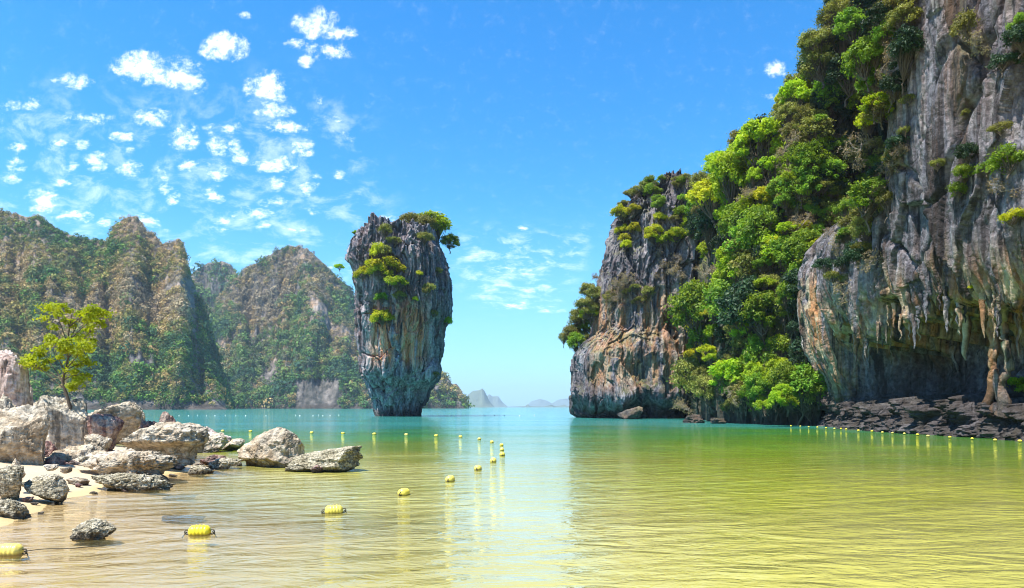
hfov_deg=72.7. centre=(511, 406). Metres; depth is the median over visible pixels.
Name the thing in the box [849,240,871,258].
shrub
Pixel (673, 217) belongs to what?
shrub
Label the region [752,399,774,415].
shrub
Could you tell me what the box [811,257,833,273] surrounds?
shrub
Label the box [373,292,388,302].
shrub
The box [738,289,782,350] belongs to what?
tree
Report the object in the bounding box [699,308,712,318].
shrub
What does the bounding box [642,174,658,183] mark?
shrub
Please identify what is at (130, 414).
boulder
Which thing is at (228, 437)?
boulder
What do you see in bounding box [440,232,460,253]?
tree
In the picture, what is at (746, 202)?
tree
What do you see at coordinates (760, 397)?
shrub
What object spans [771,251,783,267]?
shrub
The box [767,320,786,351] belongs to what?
tree
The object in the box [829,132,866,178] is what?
tree
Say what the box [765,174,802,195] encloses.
tree
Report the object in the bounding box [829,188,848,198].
shrub
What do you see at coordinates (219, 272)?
forest
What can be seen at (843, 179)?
tree
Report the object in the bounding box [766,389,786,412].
shrub
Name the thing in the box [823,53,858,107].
tree
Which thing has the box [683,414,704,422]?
boulder
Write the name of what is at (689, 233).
shrub
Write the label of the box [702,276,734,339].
tree
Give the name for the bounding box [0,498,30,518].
boulder
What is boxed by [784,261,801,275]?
tree
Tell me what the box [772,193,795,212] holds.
shrub
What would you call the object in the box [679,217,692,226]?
shrub
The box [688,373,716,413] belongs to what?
tree
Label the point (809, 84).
tree
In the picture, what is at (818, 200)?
shrub
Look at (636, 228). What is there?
shrub
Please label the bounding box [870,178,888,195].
shrub
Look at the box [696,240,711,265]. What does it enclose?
tree
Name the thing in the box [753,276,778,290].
shrub
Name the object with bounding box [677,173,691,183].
shrub
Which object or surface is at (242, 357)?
forest
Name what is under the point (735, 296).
tree
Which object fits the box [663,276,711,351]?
tree
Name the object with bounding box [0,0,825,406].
sky
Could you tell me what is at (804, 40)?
tree
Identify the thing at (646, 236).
shrub
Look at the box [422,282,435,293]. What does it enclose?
shrub
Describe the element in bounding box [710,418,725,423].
boulder
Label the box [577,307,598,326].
bush
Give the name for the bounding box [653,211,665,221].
shrub
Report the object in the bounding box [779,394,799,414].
shrub
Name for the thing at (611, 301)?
shrub
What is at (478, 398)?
distant island
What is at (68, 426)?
boulder
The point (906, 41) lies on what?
tree
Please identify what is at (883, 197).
tree
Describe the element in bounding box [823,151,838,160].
shrub
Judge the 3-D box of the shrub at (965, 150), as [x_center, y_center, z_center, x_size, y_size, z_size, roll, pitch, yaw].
[22.397,-12.413,34.300,1.100,1.516,1.258,0,0,-43]
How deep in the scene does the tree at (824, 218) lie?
65.41 m
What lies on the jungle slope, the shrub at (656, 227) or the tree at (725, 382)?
the tree at (725, 382)
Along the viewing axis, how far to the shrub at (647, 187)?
99.79 m
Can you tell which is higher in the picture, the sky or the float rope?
the sky
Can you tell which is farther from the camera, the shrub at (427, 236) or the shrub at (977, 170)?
the shrub at (427, 236)
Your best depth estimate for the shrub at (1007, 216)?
31.47 m
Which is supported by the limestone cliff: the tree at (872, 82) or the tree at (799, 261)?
the tree at (872, 82)
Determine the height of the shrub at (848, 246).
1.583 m
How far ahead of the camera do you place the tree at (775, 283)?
66.11 m
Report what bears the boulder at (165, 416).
on the boulder at (184, 443)
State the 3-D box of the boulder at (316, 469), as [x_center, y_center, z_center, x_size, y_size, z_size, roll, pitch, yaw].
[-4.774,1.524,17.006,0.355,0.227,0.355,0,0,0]
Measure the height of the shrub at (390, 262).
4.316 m
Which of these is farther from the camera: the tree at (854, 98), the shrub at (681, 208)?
the shrub at (681, 208)
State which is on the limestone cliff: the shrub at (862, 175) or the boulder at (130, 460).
the shrub at (862, 175)
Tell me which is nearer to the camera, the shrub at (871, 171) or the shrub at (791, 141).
the shrub at (871, 171)
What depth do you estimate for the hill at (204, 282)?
1009.39 m
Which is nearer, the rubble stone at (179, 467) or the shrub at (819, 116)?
the rubble stone at (179, 467)
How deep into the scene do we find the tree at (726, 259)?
71.09 m
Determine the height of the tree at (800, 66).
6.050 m
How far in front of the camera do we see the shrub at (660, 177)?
100.56 m
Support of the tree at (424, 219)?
on the sea stack
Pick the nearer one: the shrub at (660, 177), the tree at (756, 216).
the tree at (756, 216)
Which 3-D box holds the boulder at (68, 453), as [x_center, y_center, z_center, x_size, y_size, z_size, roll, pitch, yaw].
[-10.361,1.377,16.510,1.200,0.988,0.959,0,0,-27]
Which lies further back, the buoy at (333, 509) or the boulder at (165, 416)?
the boulder at (165, 416)
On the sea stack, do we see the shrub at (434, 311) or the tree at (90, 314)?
the shrub at (434, 311)
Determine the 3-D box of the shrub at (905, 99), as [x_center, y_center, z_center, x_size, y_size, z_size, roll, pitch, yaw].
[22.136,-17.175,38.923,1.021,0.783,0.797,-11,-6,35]
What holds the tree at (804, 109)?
on the jungle slope
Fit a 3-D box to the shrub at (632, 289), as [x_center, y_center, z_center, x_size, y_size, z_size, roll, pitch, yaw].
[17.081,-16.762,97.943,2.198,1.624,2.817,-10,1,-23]
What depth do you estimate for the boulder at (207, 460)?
19.00 m
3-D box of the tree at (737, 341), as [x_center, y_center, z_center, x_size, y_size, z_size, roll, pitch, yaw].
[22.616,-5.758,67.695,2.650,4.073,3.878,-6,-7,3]
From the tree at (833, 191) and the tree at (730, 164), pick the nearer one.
the tree at (833, 191)
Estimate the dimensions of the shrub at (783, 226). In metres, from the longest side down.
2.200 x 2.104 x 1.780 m
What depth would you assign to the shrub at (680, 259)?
96.78 m
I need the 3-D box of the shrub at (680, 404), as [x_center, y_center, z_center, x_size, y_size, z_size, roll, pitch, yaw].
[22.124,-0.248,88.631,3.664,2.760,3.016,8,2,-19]
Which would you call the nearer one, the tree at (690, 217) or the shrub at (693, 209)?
the shrub at (693, 209)
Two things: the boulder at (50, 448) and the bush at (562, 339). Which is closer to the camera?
the boulder at (50, 448)
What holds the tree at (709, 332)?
on the jungle slope
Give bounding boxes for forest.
[0,207,235,408]
[191,258,239,319]
[208,244,372,408]
[424,371,474,407]
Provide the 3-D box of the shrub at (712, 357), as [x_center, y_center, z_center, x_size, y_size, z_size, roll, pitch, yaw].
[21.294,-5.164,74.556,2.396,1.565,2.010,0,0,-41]
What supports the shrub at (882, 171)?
on the limestone cliff
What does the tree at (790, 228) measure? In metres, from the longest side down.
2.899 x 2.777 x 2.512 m
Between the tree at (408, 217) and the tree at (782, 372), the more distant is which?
the tree at (408, 217)
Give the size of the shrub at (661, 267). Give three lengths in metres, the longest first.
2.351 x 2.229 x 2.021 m
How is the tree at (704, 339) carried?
on the jungle slope
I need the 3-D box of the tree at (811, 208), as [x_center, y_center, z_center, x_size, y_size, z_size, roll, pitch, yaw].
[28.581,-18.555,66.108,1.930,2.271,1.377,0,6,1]
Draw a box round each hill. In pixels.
[0,212,228,409]
[191,261,235,314]
[216,246,372,408]
[422,376,465,407]
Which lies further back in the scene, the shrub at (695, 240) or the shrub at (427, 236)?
the shrub at (427, 236)
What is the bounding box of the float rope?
[27,544,105,550]
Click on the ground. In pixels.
(31, 471)
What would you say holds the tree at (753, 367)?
on the jungle slope
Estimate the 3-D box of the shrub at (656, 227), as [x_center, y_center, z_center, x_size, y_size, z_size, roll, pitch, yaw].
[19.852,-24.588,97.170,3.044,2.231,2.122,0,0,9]
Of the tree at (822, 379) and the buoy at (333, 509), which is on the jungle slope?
the tree at (822, 379)
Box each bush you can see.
[558,332,566,347]
[561,324,580,347]
[565,331,583,352]
[567,303,591,328]
[574,296,599,323]
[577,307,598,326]
[577,318,592,334]
[578,281,594,296]
[578,331,589,342]
[585,283,601,302]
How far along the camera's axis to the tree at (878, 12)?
39.92 m
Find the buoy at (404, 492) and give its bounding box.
[398,488,409,495]
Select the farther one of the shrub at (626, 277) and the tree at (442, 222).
the tree at (442, 222)
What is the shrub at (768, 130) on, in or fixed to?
on the limestone cliff
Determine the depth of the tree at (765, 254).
67.10 m
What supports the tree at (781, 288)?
on the jungle slope
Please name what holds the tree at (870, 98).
on the limestone cliff
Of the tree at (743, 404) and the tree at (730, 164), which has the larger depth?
the tree at (730, 164)
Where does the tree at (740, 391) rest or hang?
on the jungle slope
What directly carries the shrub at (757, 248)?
on the limestone cliff
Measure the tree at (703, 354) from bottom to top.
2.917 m
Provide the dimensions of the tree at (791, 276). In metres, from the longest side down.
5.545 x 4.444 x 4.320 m
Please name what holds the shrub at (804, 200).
on the jungle slope
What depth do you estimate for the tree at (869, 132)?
67.81 m
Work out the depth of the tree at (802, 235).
63.63 m
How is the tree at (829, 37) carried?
on the limestone cliff
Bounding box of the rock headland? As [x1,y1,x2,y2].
[568,168,699,418]
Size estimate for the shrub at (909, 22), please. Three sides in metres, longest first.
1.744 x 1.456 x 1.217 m
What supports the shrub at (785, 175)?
on the limestone cliff
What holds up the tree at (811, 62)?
on the limestone cliff
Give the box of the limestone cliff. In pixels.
[796,0,1023,440]
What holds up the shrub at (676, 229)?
on the rock headland
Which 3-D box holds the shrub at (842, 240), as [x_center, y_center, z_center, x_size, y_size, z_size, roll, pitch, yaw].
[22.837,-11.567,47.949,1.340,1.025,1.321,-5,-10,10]
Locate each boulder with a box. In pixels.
[0,349,29,406]
[0,394,15,408]
[0,402,49,464]
[0,465,23,499]
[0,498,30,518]
[11,458,25,477]
[23,474,69,502]
[29,384,33,405]
[36,395,87,449]
[44,440,57,456]
[44,444,104,465]
[45,455,65,465]
[66,477,89,484]
[69,518,116,542]
[72,448,177,480]
[84,433,112,451]
[86,413,123,451]
[88,401,144,445]
[91,473,174,493]
[119,422,209,468]
[139,419,156,428]
[158,411,175,422]
[161,515,204,522]
[165,494,194,500]
[188,465,213,474]
[199,432,228,452]
[200,454,226,464]
[206,426,231,448]
[208,457,241,471]
[221,438,244,449]
[237,427,304,467]
[285,446,362,471]
[310,465,323,472]
[617,406,642,418]
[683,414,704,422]
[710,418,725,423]
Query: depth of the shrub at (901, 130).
39.23 m
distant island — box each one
[468,389,493,406]
[487,394,507,406]
[515,404,568,406]
[528,399,568,406]
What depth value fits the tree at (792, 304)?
62.26 m
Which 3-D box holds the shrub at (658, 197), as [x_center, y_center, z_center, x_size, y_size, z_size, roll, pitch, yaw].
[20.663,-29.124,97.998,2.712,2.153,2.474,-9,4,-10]
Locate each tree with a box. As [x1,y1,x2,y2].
[17,300,116,409]
[398,211,420,222]
[416,213,440,230]
[418,209,455,243]
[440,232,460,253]
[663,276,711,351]
[666,348,705,414]
[678,177,730,227]
[683,198,699,214]
[683,208,704,252]
[683,348,696,359]
[685,170,708,208]
[685,320,709,365]
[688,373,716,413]
[691,362,708,386]
[692,205,716,261]
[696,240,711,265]
[697,295,720,329]
[701,152,717,202]
[701,349,716,365]
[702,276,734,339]
[703,323,717,344]
[705,144,730,185]
[707,355,744,408]
[708,233,729,249]
[708,274,767,337]
[708,362,726,409]
[709,146,747,215]
[709,262,730,282]
[712,244,733,270]
[713,205,726,222]
[713,325,730,347]
[714,212,740,239]
[715,347,730,359]
[718,272,730,280]
[718,378,732,410]
[720,201,742,231]
[720,218,781,254]
[720,251,745,275]
[720,397,734,420]
[721,353,735,361]
[723,321,738,338]
[724,337,740,354]
[726,127,739,145]
[726,244,773,282]
[729,332,755,355]
[730,381,748,415]
[731,115,785,190]
[733,384,751,409]
[734,190,773,212]
[734,202,787,257]
[737,352,761,370]
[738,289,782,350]
[740,361,764,378]
[741,174,751,189]
[741,334,770,372]
[743,371,767,416]
[745,166,762,187]
[746,399,759,420]
[750,134,764,151]
[750,186,773,205]
[750,232,782,275]
[752,113,767,123]
[752,155,787,185]
[754,374,779,409]
[755,272,782,291]
[756,195,774,210]
[760,333,790,359]
[761,358,786,374]
[762,389,782,420]
[764,177,783,207]
[764,235,795,270]
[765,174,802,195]
[765,303,782,319]
[766,333,784,355]
[766,360,795,407]
[767,149,777,156]
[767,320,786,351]
[768,97,804,125]
[768,390,801,416]
[769,303,794,331]
[770,254,785,275]
[774,94,781,118]
[774,101,798,123]
[775,267,799,295]
[775,280,796,320]
[777,70,806,91]
[777,224,820,268]
[777,362,825,425]
[778,77,811,119]
[779,200,795,219]
[779,221,799,236]
[780,238,816,273]
[781,119,796,146]
[781,140,807,162]
[782,175,816,208]
[782,223,798,237]
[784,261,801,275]
[784,292,797,313]
[784,336,808,365]
[785,348,809,364]
[787,138,830,169]
[787,319,798,337]
[788,380,817,425]
[789,149,824,175]
[789,165,825,212]
[789,363,823,407]
[790,134,808,147]
[791,112,835,140]
[792,24,832,70]
[792,101,814,125]
[794,45,833,88]
[797,44,841,89]
[799,218,812,229]
[802,108,830,129]
[802,202,821,220]
[803,79,813,90]
[806,382,825,408]
[809,80,838,98]
[810,0,853,36]
[810,86,847,116]
[810,133,834,146]
[810,223,824,233]
[811,24,838,53]
[812,74,853,122]
[813,370,827,396]
[815,95,846,120]
[816,157,848,196]
[816,201,846,227]
[819,0,851,10]
[820,184,846,202]
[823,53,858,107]
[823,172,849,201]
[824,13,867,80]
[824,135,842,157]
[828,97,856,132]
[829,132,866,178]
[831,3,865,44]
[833,184,855,199]
[837,32,881,92]
[844,174,888,232]
[845,0,869,13]
[846,86,874,112]
[846,215,872,252]
[848,199,870,217]
[850,103,859,130]
[853,62,884,94]
[853,112,876,141]
[855,90,893,124]
[857,107,877,139]
[858,1,893,44]
[858,90,895,129]
[859,135,885,176]
[860,0,878,8]
[860,38,890,75]
[870,16,896,50]
[874,188,892,222]
[876,69,907,112]
[879,0,916,16]
[880,0,923,40]
[880,142,898,181]
[886,19,926,94]
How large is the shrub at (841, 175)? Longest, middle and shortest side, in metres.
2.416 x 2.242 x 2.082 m
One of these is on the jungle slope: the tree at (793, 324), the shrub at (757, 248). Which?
the tree at (793, 324)
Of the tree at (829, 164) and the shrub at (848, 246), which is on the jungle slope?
the tree at (829, 164)
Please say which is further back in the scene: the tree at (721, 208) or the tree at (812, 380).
the tree at (721, 208)
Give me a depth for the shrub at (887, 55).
39.56 m
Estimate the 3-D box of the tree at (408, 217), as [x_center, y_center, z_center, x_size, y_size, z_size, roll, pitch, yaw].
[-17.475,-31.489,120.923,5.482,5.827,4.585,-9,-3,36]
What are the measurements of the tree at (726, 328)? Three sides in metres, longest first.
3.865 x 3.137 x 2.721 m
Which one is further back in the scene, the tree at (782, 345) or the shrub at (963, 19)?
the tree at (782, 345)
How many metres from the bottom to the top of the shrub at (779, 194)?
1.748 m
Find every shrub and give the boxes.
[333,263,344,271]
[352,264,367,281]
[364,258,372,266]
[365,262,393,282]
[366,256,406,277]
[368,308,391,328]
[369,242,387,258]
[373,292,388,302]
[377,244,391,256]
[378,223,392,237]
[381,315,395,324]
[383,275,408,291]
[385,235,401,246]
[391,290,406,302]
[416,229,434,245]
[416,270,423,278]
[421,285,430,295]
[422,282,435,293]
[431,309,437,318]
[436,267,442,275]
[443,316,452,327]
[592,270,603,281]
[602,289,615,306]
[604,289,620,309]
[608,277,626,290]
[608,286,625,301]
[609,203,626,220]
[614,223,628,233]
[616,210,628,222]
[617,233,631,240]
[617,272,636,288]
[620,239,632,249]
[621,288,629,295]
[623,188,633,198]
[624,203,641,216]
[626,222,639,230]
[627,283,640,293]
[628,184,647,197]
[628,226,640,232]
[630,295,647,307]
[641,285,655,300]
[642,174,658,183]
[642,182,660,197]
[643,230,658,245]
[644,223,663,238]
[647,231,658,242]
[648,186,662,194]
[650,200,664,209]
[651,194,666,206]
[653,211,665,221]
[653,272,662,279]
[656,174,665,183]
[656,233,676,248]
[657,259,667,273]
[662,226,684,244]
[665,261,678,274]
[667,215,679,222]
[668,230,682,242]
[668,252,682,269]
[670,181,683,190]
[670,270,686,279]
[670,396,700,414]
[672,204,686,221]
[676,175,685,184]
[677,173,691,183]
[677,193,686,204]
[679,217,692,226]
[685,227,696,239]
[690,206,699,216]
[692,229,704,246]
[692,263,718,277]
[693,352,703,362]
[696,344,716,355]
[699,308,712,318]
[702,353,718,363]
[718,269,731,278]
[720,199,727,205]
[720,385,747,406]
[720,397,739,412]
[723,237,741,252]
[727,267,739,282]
[728,378,742,384]
[729,327,748,337]
[734,185,755,203]
[736,322,756,333]
[737,274,750,283]
[746,157,757,167]
[751,245,768,263]
[752,257,772,274]
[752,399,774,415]
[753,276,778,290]
[754,402,776,415]
[756,394,766,400]
[757,347,776,371]
[762,126,778,140]
[763,235,779,244]
[763,320,776,331]
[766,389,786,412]
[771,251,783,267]
[771,381,791,395]
[772,147,784,168]
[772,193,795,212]
[775,192,791,206]
[775,220,795,234]
[779,125,801,154]
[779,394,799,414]
[780,170,796,185]
[788,213,814,231]
[795,188,811,201]
[795,192,817,214]
[806,195,823,207]
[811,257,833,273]
[812,113,827,125]
[812,173,832,182]
[813,177,838,194]
[819,201,833,208]
[819,208,831,215]
[820,227,833,238]
[822,96,840,113]
[822,269,844,285]
[823,140,841,154]
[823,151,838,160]
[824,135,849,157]
[828,230,842,256]
[829,166,845,180]
[829,180,848,195]
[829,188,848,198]
[830,127,843,161]
[831,199,850,217]
[831,214,843,223]
[832,256,848,274]
[833,230,851,242]
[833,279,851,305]
[835,214,854,227]
[835,233,850,245]
[837,130,875,171]
[837,226,852,242]
[841,240,856,261]
[842,244,864,269]
[844,130,860,143]
[845,160,860,183]
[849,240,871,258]
[853,176,873,183]
[855,172,868,180]
[855,248,882,273]
[859,154,881,173]
[865,162,884,179]
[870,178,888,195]
[874,35,895,80]
[875,165,889,175]
[881,151,903,163]
[884,133,909,155]
[884,156,902,173]
[889,141,908,158]
[896,124,909,137]
[898,93,916,106]
[901,4,920,24]
[929,157,946,171]
[945,181,968,201]
[947,7,980,43]
[950,139,978,164]
[951,162,974,184]
[960,108,970,117]
[966,30,990,56]
[971,160,993,176]
[980,141,1023,179]
[986,120,1014,136]
[987,48,1023,77]
[987,177,1022,197]
[996,207,1023,228]
[998,21,1023,58]
[1005,12,1023,30]
[1007,375,1023,390]
[1014,384,1023,395]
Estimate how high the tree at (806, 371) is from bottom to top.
3.986 m
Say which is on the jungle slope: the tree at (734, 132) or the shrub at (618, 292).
the tree at (734, 132)
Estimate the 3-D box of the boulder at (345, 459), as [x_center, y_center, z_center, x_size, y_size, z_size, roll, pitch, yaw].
[-4.714,1.353,17.460,1.934,0.772,1.160,0,0,0]
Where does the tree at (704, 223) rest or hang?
on the jungle slope
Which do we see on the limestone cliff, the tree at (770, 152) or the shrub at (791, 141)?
the shrub at (791, 141)
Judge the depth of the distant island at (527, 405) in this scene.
4318.45 m
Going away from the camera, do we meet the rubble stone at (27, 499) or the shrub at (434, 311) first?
the rubble stone at (27, 499)
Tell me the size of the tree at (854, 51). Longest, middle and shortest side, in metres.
3.511 x 3.138 x 2.597 m
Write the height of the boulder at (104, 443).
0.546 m
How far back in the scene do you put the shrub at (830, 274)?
48.47 m
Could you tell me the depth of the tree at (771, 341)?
64.65 m
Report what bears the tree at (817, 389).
on the jungle slope
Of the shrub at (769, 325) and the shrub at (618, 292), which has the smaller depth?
the shrub at (769, 325)
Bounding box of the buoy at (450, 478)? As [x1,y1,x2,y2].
[445,475,454,481]
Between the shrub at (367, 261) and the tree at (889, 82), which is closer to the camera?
the tree at (889, 82)
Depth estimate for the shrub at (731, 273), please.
69.86 m
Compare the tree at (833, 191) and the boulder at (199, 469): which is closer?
the boulder at (199, 469)
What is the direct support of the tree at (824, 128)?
on the jungle slope
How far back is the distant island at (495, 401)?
5869.25 m
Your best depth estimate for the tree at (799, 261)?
63.05 m
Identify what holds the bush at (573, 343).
on the rock headland
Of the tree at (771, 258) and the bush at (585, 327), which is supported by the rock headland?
the bush at (585, 327)
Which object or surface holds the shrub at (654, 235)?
on the rock headland
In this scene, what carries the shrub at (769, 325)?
on the jungle slope
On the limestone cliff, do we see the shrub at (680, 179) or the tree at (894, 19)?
the tree at (894, 19)
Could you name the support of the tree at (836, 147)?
on the jungle slope
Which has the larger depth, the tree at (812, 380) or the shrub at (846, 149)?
the tree at (812, 380)
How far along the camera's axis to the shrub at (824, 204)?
65.77 m
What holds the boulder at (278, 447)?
in the water
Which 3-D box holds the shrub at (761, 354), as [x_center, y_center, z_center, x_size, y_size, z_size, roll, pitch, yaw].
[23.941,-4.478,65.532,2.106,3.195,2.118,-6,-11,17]
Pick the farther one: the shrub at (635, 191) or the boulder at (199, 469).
the shrub at (635, 191)
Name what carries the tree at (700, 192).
on the jungle slope
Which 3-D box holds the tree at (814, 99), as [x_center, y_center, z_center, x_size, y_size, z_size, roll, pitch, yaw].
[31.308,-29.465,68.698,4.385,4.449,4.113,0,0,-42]
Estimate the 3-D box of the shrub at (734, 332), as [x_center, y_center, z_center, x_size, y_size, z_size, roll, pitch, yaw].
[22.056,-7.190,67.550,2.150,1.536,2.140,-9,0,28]
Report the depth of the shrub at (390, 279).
111.14 m
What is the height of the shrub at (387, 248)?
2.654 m
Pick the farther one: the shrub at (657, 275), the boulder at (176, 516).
the shrub at (657, 275)
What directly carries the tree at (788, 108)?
on the jungle slope
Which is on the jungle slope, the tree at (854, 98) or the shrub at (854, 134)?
the shrub at (854, 134)
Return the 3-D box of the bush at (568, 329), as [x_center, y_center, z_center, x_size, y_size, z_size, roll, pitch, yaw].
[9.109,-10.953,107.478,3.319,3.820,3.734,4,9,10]
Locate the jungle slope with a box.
[685,34,887,425]
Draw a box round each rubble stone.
[20,496,33,501]
[43,464,58,470]
[60,467,72,473]
[65,460,79,464]
[77,455,89,461]
[175,465,184,469]
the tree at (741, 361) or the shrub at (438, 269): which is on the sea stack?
the shrub at (438, 269)
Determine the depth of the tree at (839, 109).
67.48 m
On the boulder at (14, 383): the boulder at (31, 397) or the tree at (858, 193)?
the boulder at (31, 397)
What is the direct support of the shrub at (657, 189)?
on the rock headland
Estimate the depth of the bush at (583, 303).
104.82 m
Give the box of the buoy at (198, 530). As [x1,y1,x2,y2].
[182,525,216,538]
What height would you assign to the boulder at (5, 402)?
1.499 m
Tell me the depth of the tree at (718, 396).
70.53 m
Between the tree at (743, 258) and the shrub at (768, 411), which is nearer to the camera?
the shrub at (768, 411)
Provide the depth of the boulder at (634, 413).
91.82 m
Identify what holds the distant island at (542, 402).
on the water
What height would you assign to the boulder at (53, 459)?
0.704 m
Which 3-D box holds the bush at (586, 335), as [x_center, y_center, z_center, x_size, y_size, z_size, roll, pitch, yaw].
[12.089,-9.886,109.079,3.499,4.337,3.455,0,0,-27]
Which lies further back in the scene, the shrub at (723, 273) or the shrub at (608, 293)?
the shrub at (608, 293)
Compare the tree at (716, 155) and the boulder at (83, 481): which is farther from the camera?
the tree at (716, 155)
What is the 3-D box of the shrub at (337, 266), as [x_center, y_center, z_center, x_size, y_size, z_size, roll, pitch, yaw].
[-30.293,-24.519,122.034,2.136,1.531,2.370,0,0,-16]
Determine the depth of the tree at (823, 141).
66.99 m
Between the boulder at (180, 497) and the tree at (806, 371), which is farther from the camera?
the tree at (806, 371)
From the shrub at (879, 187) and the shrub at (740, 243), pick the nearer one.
the shrub at (879, 187)
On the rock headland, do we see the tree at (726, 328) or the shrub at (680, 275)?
the shrub at (680, 275)
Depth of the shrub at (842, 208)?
51.76 m
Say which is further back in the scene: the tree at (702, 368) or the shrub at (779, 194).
the tree at (702, 368)
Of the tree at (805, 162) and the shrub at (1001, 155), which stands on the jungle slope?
the tree at (805, 162)
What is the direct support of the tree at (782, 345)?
on the jungle slope
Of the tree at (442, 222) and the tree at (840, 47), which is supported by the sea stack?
the tree at (442, 222)
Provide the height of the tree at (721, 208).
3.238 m
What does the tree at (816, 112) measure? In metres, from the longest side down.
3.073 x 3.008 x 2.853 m
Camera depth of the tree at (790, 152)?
67.98 m
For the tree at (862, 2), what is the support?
on the jungle slope
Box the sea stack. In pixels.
[345,212,452,415]
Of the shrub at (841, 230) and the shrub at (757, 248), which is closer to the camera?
the shrub at (841, 230)
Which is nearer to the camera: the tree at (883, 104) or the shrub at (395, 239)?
the tree at (883, 104)
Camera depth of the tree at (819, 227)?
65.51 m
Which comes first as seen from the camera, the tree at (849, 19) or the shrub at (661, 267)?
the tree at (849, 19)
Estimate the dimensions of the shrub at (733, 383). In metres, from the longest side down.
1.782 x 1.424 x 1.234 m
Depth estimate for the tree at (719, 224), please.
74.17 m
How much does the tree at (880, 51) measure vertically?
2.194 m
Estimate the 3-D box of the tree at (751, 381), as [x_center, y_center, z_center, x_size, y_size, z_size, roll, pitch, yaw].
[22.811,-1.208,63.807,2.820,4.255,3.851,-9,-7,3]
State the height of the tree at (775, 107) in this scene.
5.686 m
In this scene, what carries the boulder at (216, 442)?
in the water
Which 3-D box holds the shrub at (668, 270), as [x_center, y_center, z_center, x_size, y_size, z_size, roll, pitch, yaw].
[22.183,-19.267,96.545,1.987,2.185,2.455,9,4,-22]
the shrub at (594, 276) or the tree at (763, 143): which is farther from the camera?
the shrub at (594, 276)
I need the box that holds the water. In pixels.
[0,407,1023,587]
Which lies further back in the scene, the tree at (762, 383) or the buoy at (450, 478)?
the tree at (762, 383)
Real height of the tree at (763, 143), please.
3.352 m
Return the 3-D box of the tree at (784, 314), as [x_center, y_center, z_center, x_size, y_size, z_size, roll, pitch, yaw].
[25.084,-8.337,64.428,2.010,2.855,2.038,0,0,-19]
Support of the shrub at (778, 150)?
on the limestone cliff
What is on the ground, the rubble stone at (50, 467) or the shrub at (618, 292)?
the rubble stone at (50, 467)
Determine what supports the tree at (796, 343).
on the jungle slope
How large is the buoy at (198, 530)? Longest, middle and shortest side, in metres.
0.431 x 0.182 x 0.182 m
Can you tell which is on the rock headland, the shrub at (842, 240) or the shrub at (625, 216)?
the shrub at (625, 216)
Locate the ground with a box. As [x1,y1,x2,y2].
[0,447,327,587]
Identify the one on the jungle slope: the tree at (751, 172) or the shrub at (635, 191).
the tree at (751, 172)
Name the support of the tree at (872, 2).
on the jungle slope
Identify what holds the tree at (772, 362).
on the jungle slope
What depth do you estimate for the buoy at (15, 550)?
7.48 m
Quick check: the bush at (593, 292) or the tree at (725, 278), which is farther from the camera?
the bush at (593, 292)
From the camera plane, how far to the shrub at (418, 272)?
113.39 m
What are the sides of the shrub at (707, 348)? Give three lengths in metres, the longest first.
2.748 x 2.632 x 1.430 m
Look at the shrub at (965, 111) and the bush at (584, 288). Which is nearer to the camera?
the shrub at (965, 111)
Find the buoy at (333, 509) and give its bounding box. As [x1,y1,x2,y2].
[321,505,345,513]
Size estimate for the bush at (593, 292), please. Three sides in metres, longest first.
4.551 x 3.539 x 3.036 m
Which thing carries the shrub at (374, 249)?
on the sea stack
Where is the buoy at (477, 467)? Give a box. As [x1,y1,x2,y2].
[474,465,481,470]
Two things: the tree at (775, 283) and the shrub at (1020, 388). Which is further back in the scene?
the tree at (775, 283)
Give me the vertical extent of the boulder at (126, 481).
0.441 m
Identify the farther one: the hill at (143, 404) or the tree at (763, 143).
the hill at (143, 404)
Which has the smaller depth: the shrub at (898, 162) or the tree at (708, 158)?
the shrub at (898, 162)
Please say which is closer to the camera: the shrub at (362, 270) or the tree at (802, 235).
the tree at (802, 235)
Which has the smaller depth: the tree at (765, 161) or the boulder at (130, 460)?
the boulder at (130, 460)
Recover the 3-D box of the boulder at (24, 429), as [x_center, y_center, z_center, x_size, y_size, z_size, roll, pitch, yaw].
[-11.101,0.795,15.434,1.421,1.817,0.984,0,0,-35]
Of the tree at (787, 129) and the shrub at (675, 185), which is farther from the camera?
the shrub at (675, 185)
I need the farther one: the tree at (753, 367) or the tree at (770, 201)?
the tree at (770, 201)
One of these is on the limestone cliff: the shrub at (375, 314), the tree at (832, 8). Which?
the tree at (832, 8)
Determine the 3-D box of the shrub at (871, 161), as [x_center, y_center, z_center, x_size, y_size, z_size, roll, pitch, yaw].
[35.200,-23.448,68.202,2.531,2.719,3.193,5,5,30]
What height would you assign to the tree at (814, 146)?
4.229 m
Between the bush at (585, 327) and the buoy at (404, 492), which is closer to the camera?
the buoy at (404, 492)
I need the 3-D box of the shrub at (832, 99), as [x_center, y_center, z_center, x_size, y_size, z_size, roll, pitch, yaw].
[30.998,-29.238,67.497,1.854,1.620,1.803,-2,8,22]
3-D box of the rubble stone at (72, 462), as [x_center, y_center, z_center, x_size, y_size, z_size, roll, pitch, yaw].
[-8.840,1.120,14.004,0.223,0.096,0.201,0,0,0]
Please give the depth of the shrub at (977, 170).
33.54 m
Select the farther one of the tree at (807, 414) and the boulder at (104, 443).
the tree at (807, 414)
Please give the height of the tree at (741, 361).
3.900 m
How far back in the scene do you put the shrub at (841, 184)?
65.19 m
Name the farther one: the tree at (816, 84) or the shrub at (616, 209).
the shrub at (616, 209)
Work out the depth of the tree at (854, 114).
68.20 m
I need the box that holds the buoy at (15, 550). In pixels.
[0,543,28,559]
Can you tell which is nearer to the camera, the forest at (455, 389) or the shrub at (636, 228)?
the shrub at (636, 228)
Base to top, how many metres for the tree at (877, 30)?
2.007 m
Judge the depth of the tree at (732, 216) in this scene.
72.89 m
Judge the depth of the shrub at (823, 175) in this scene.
65.30 m

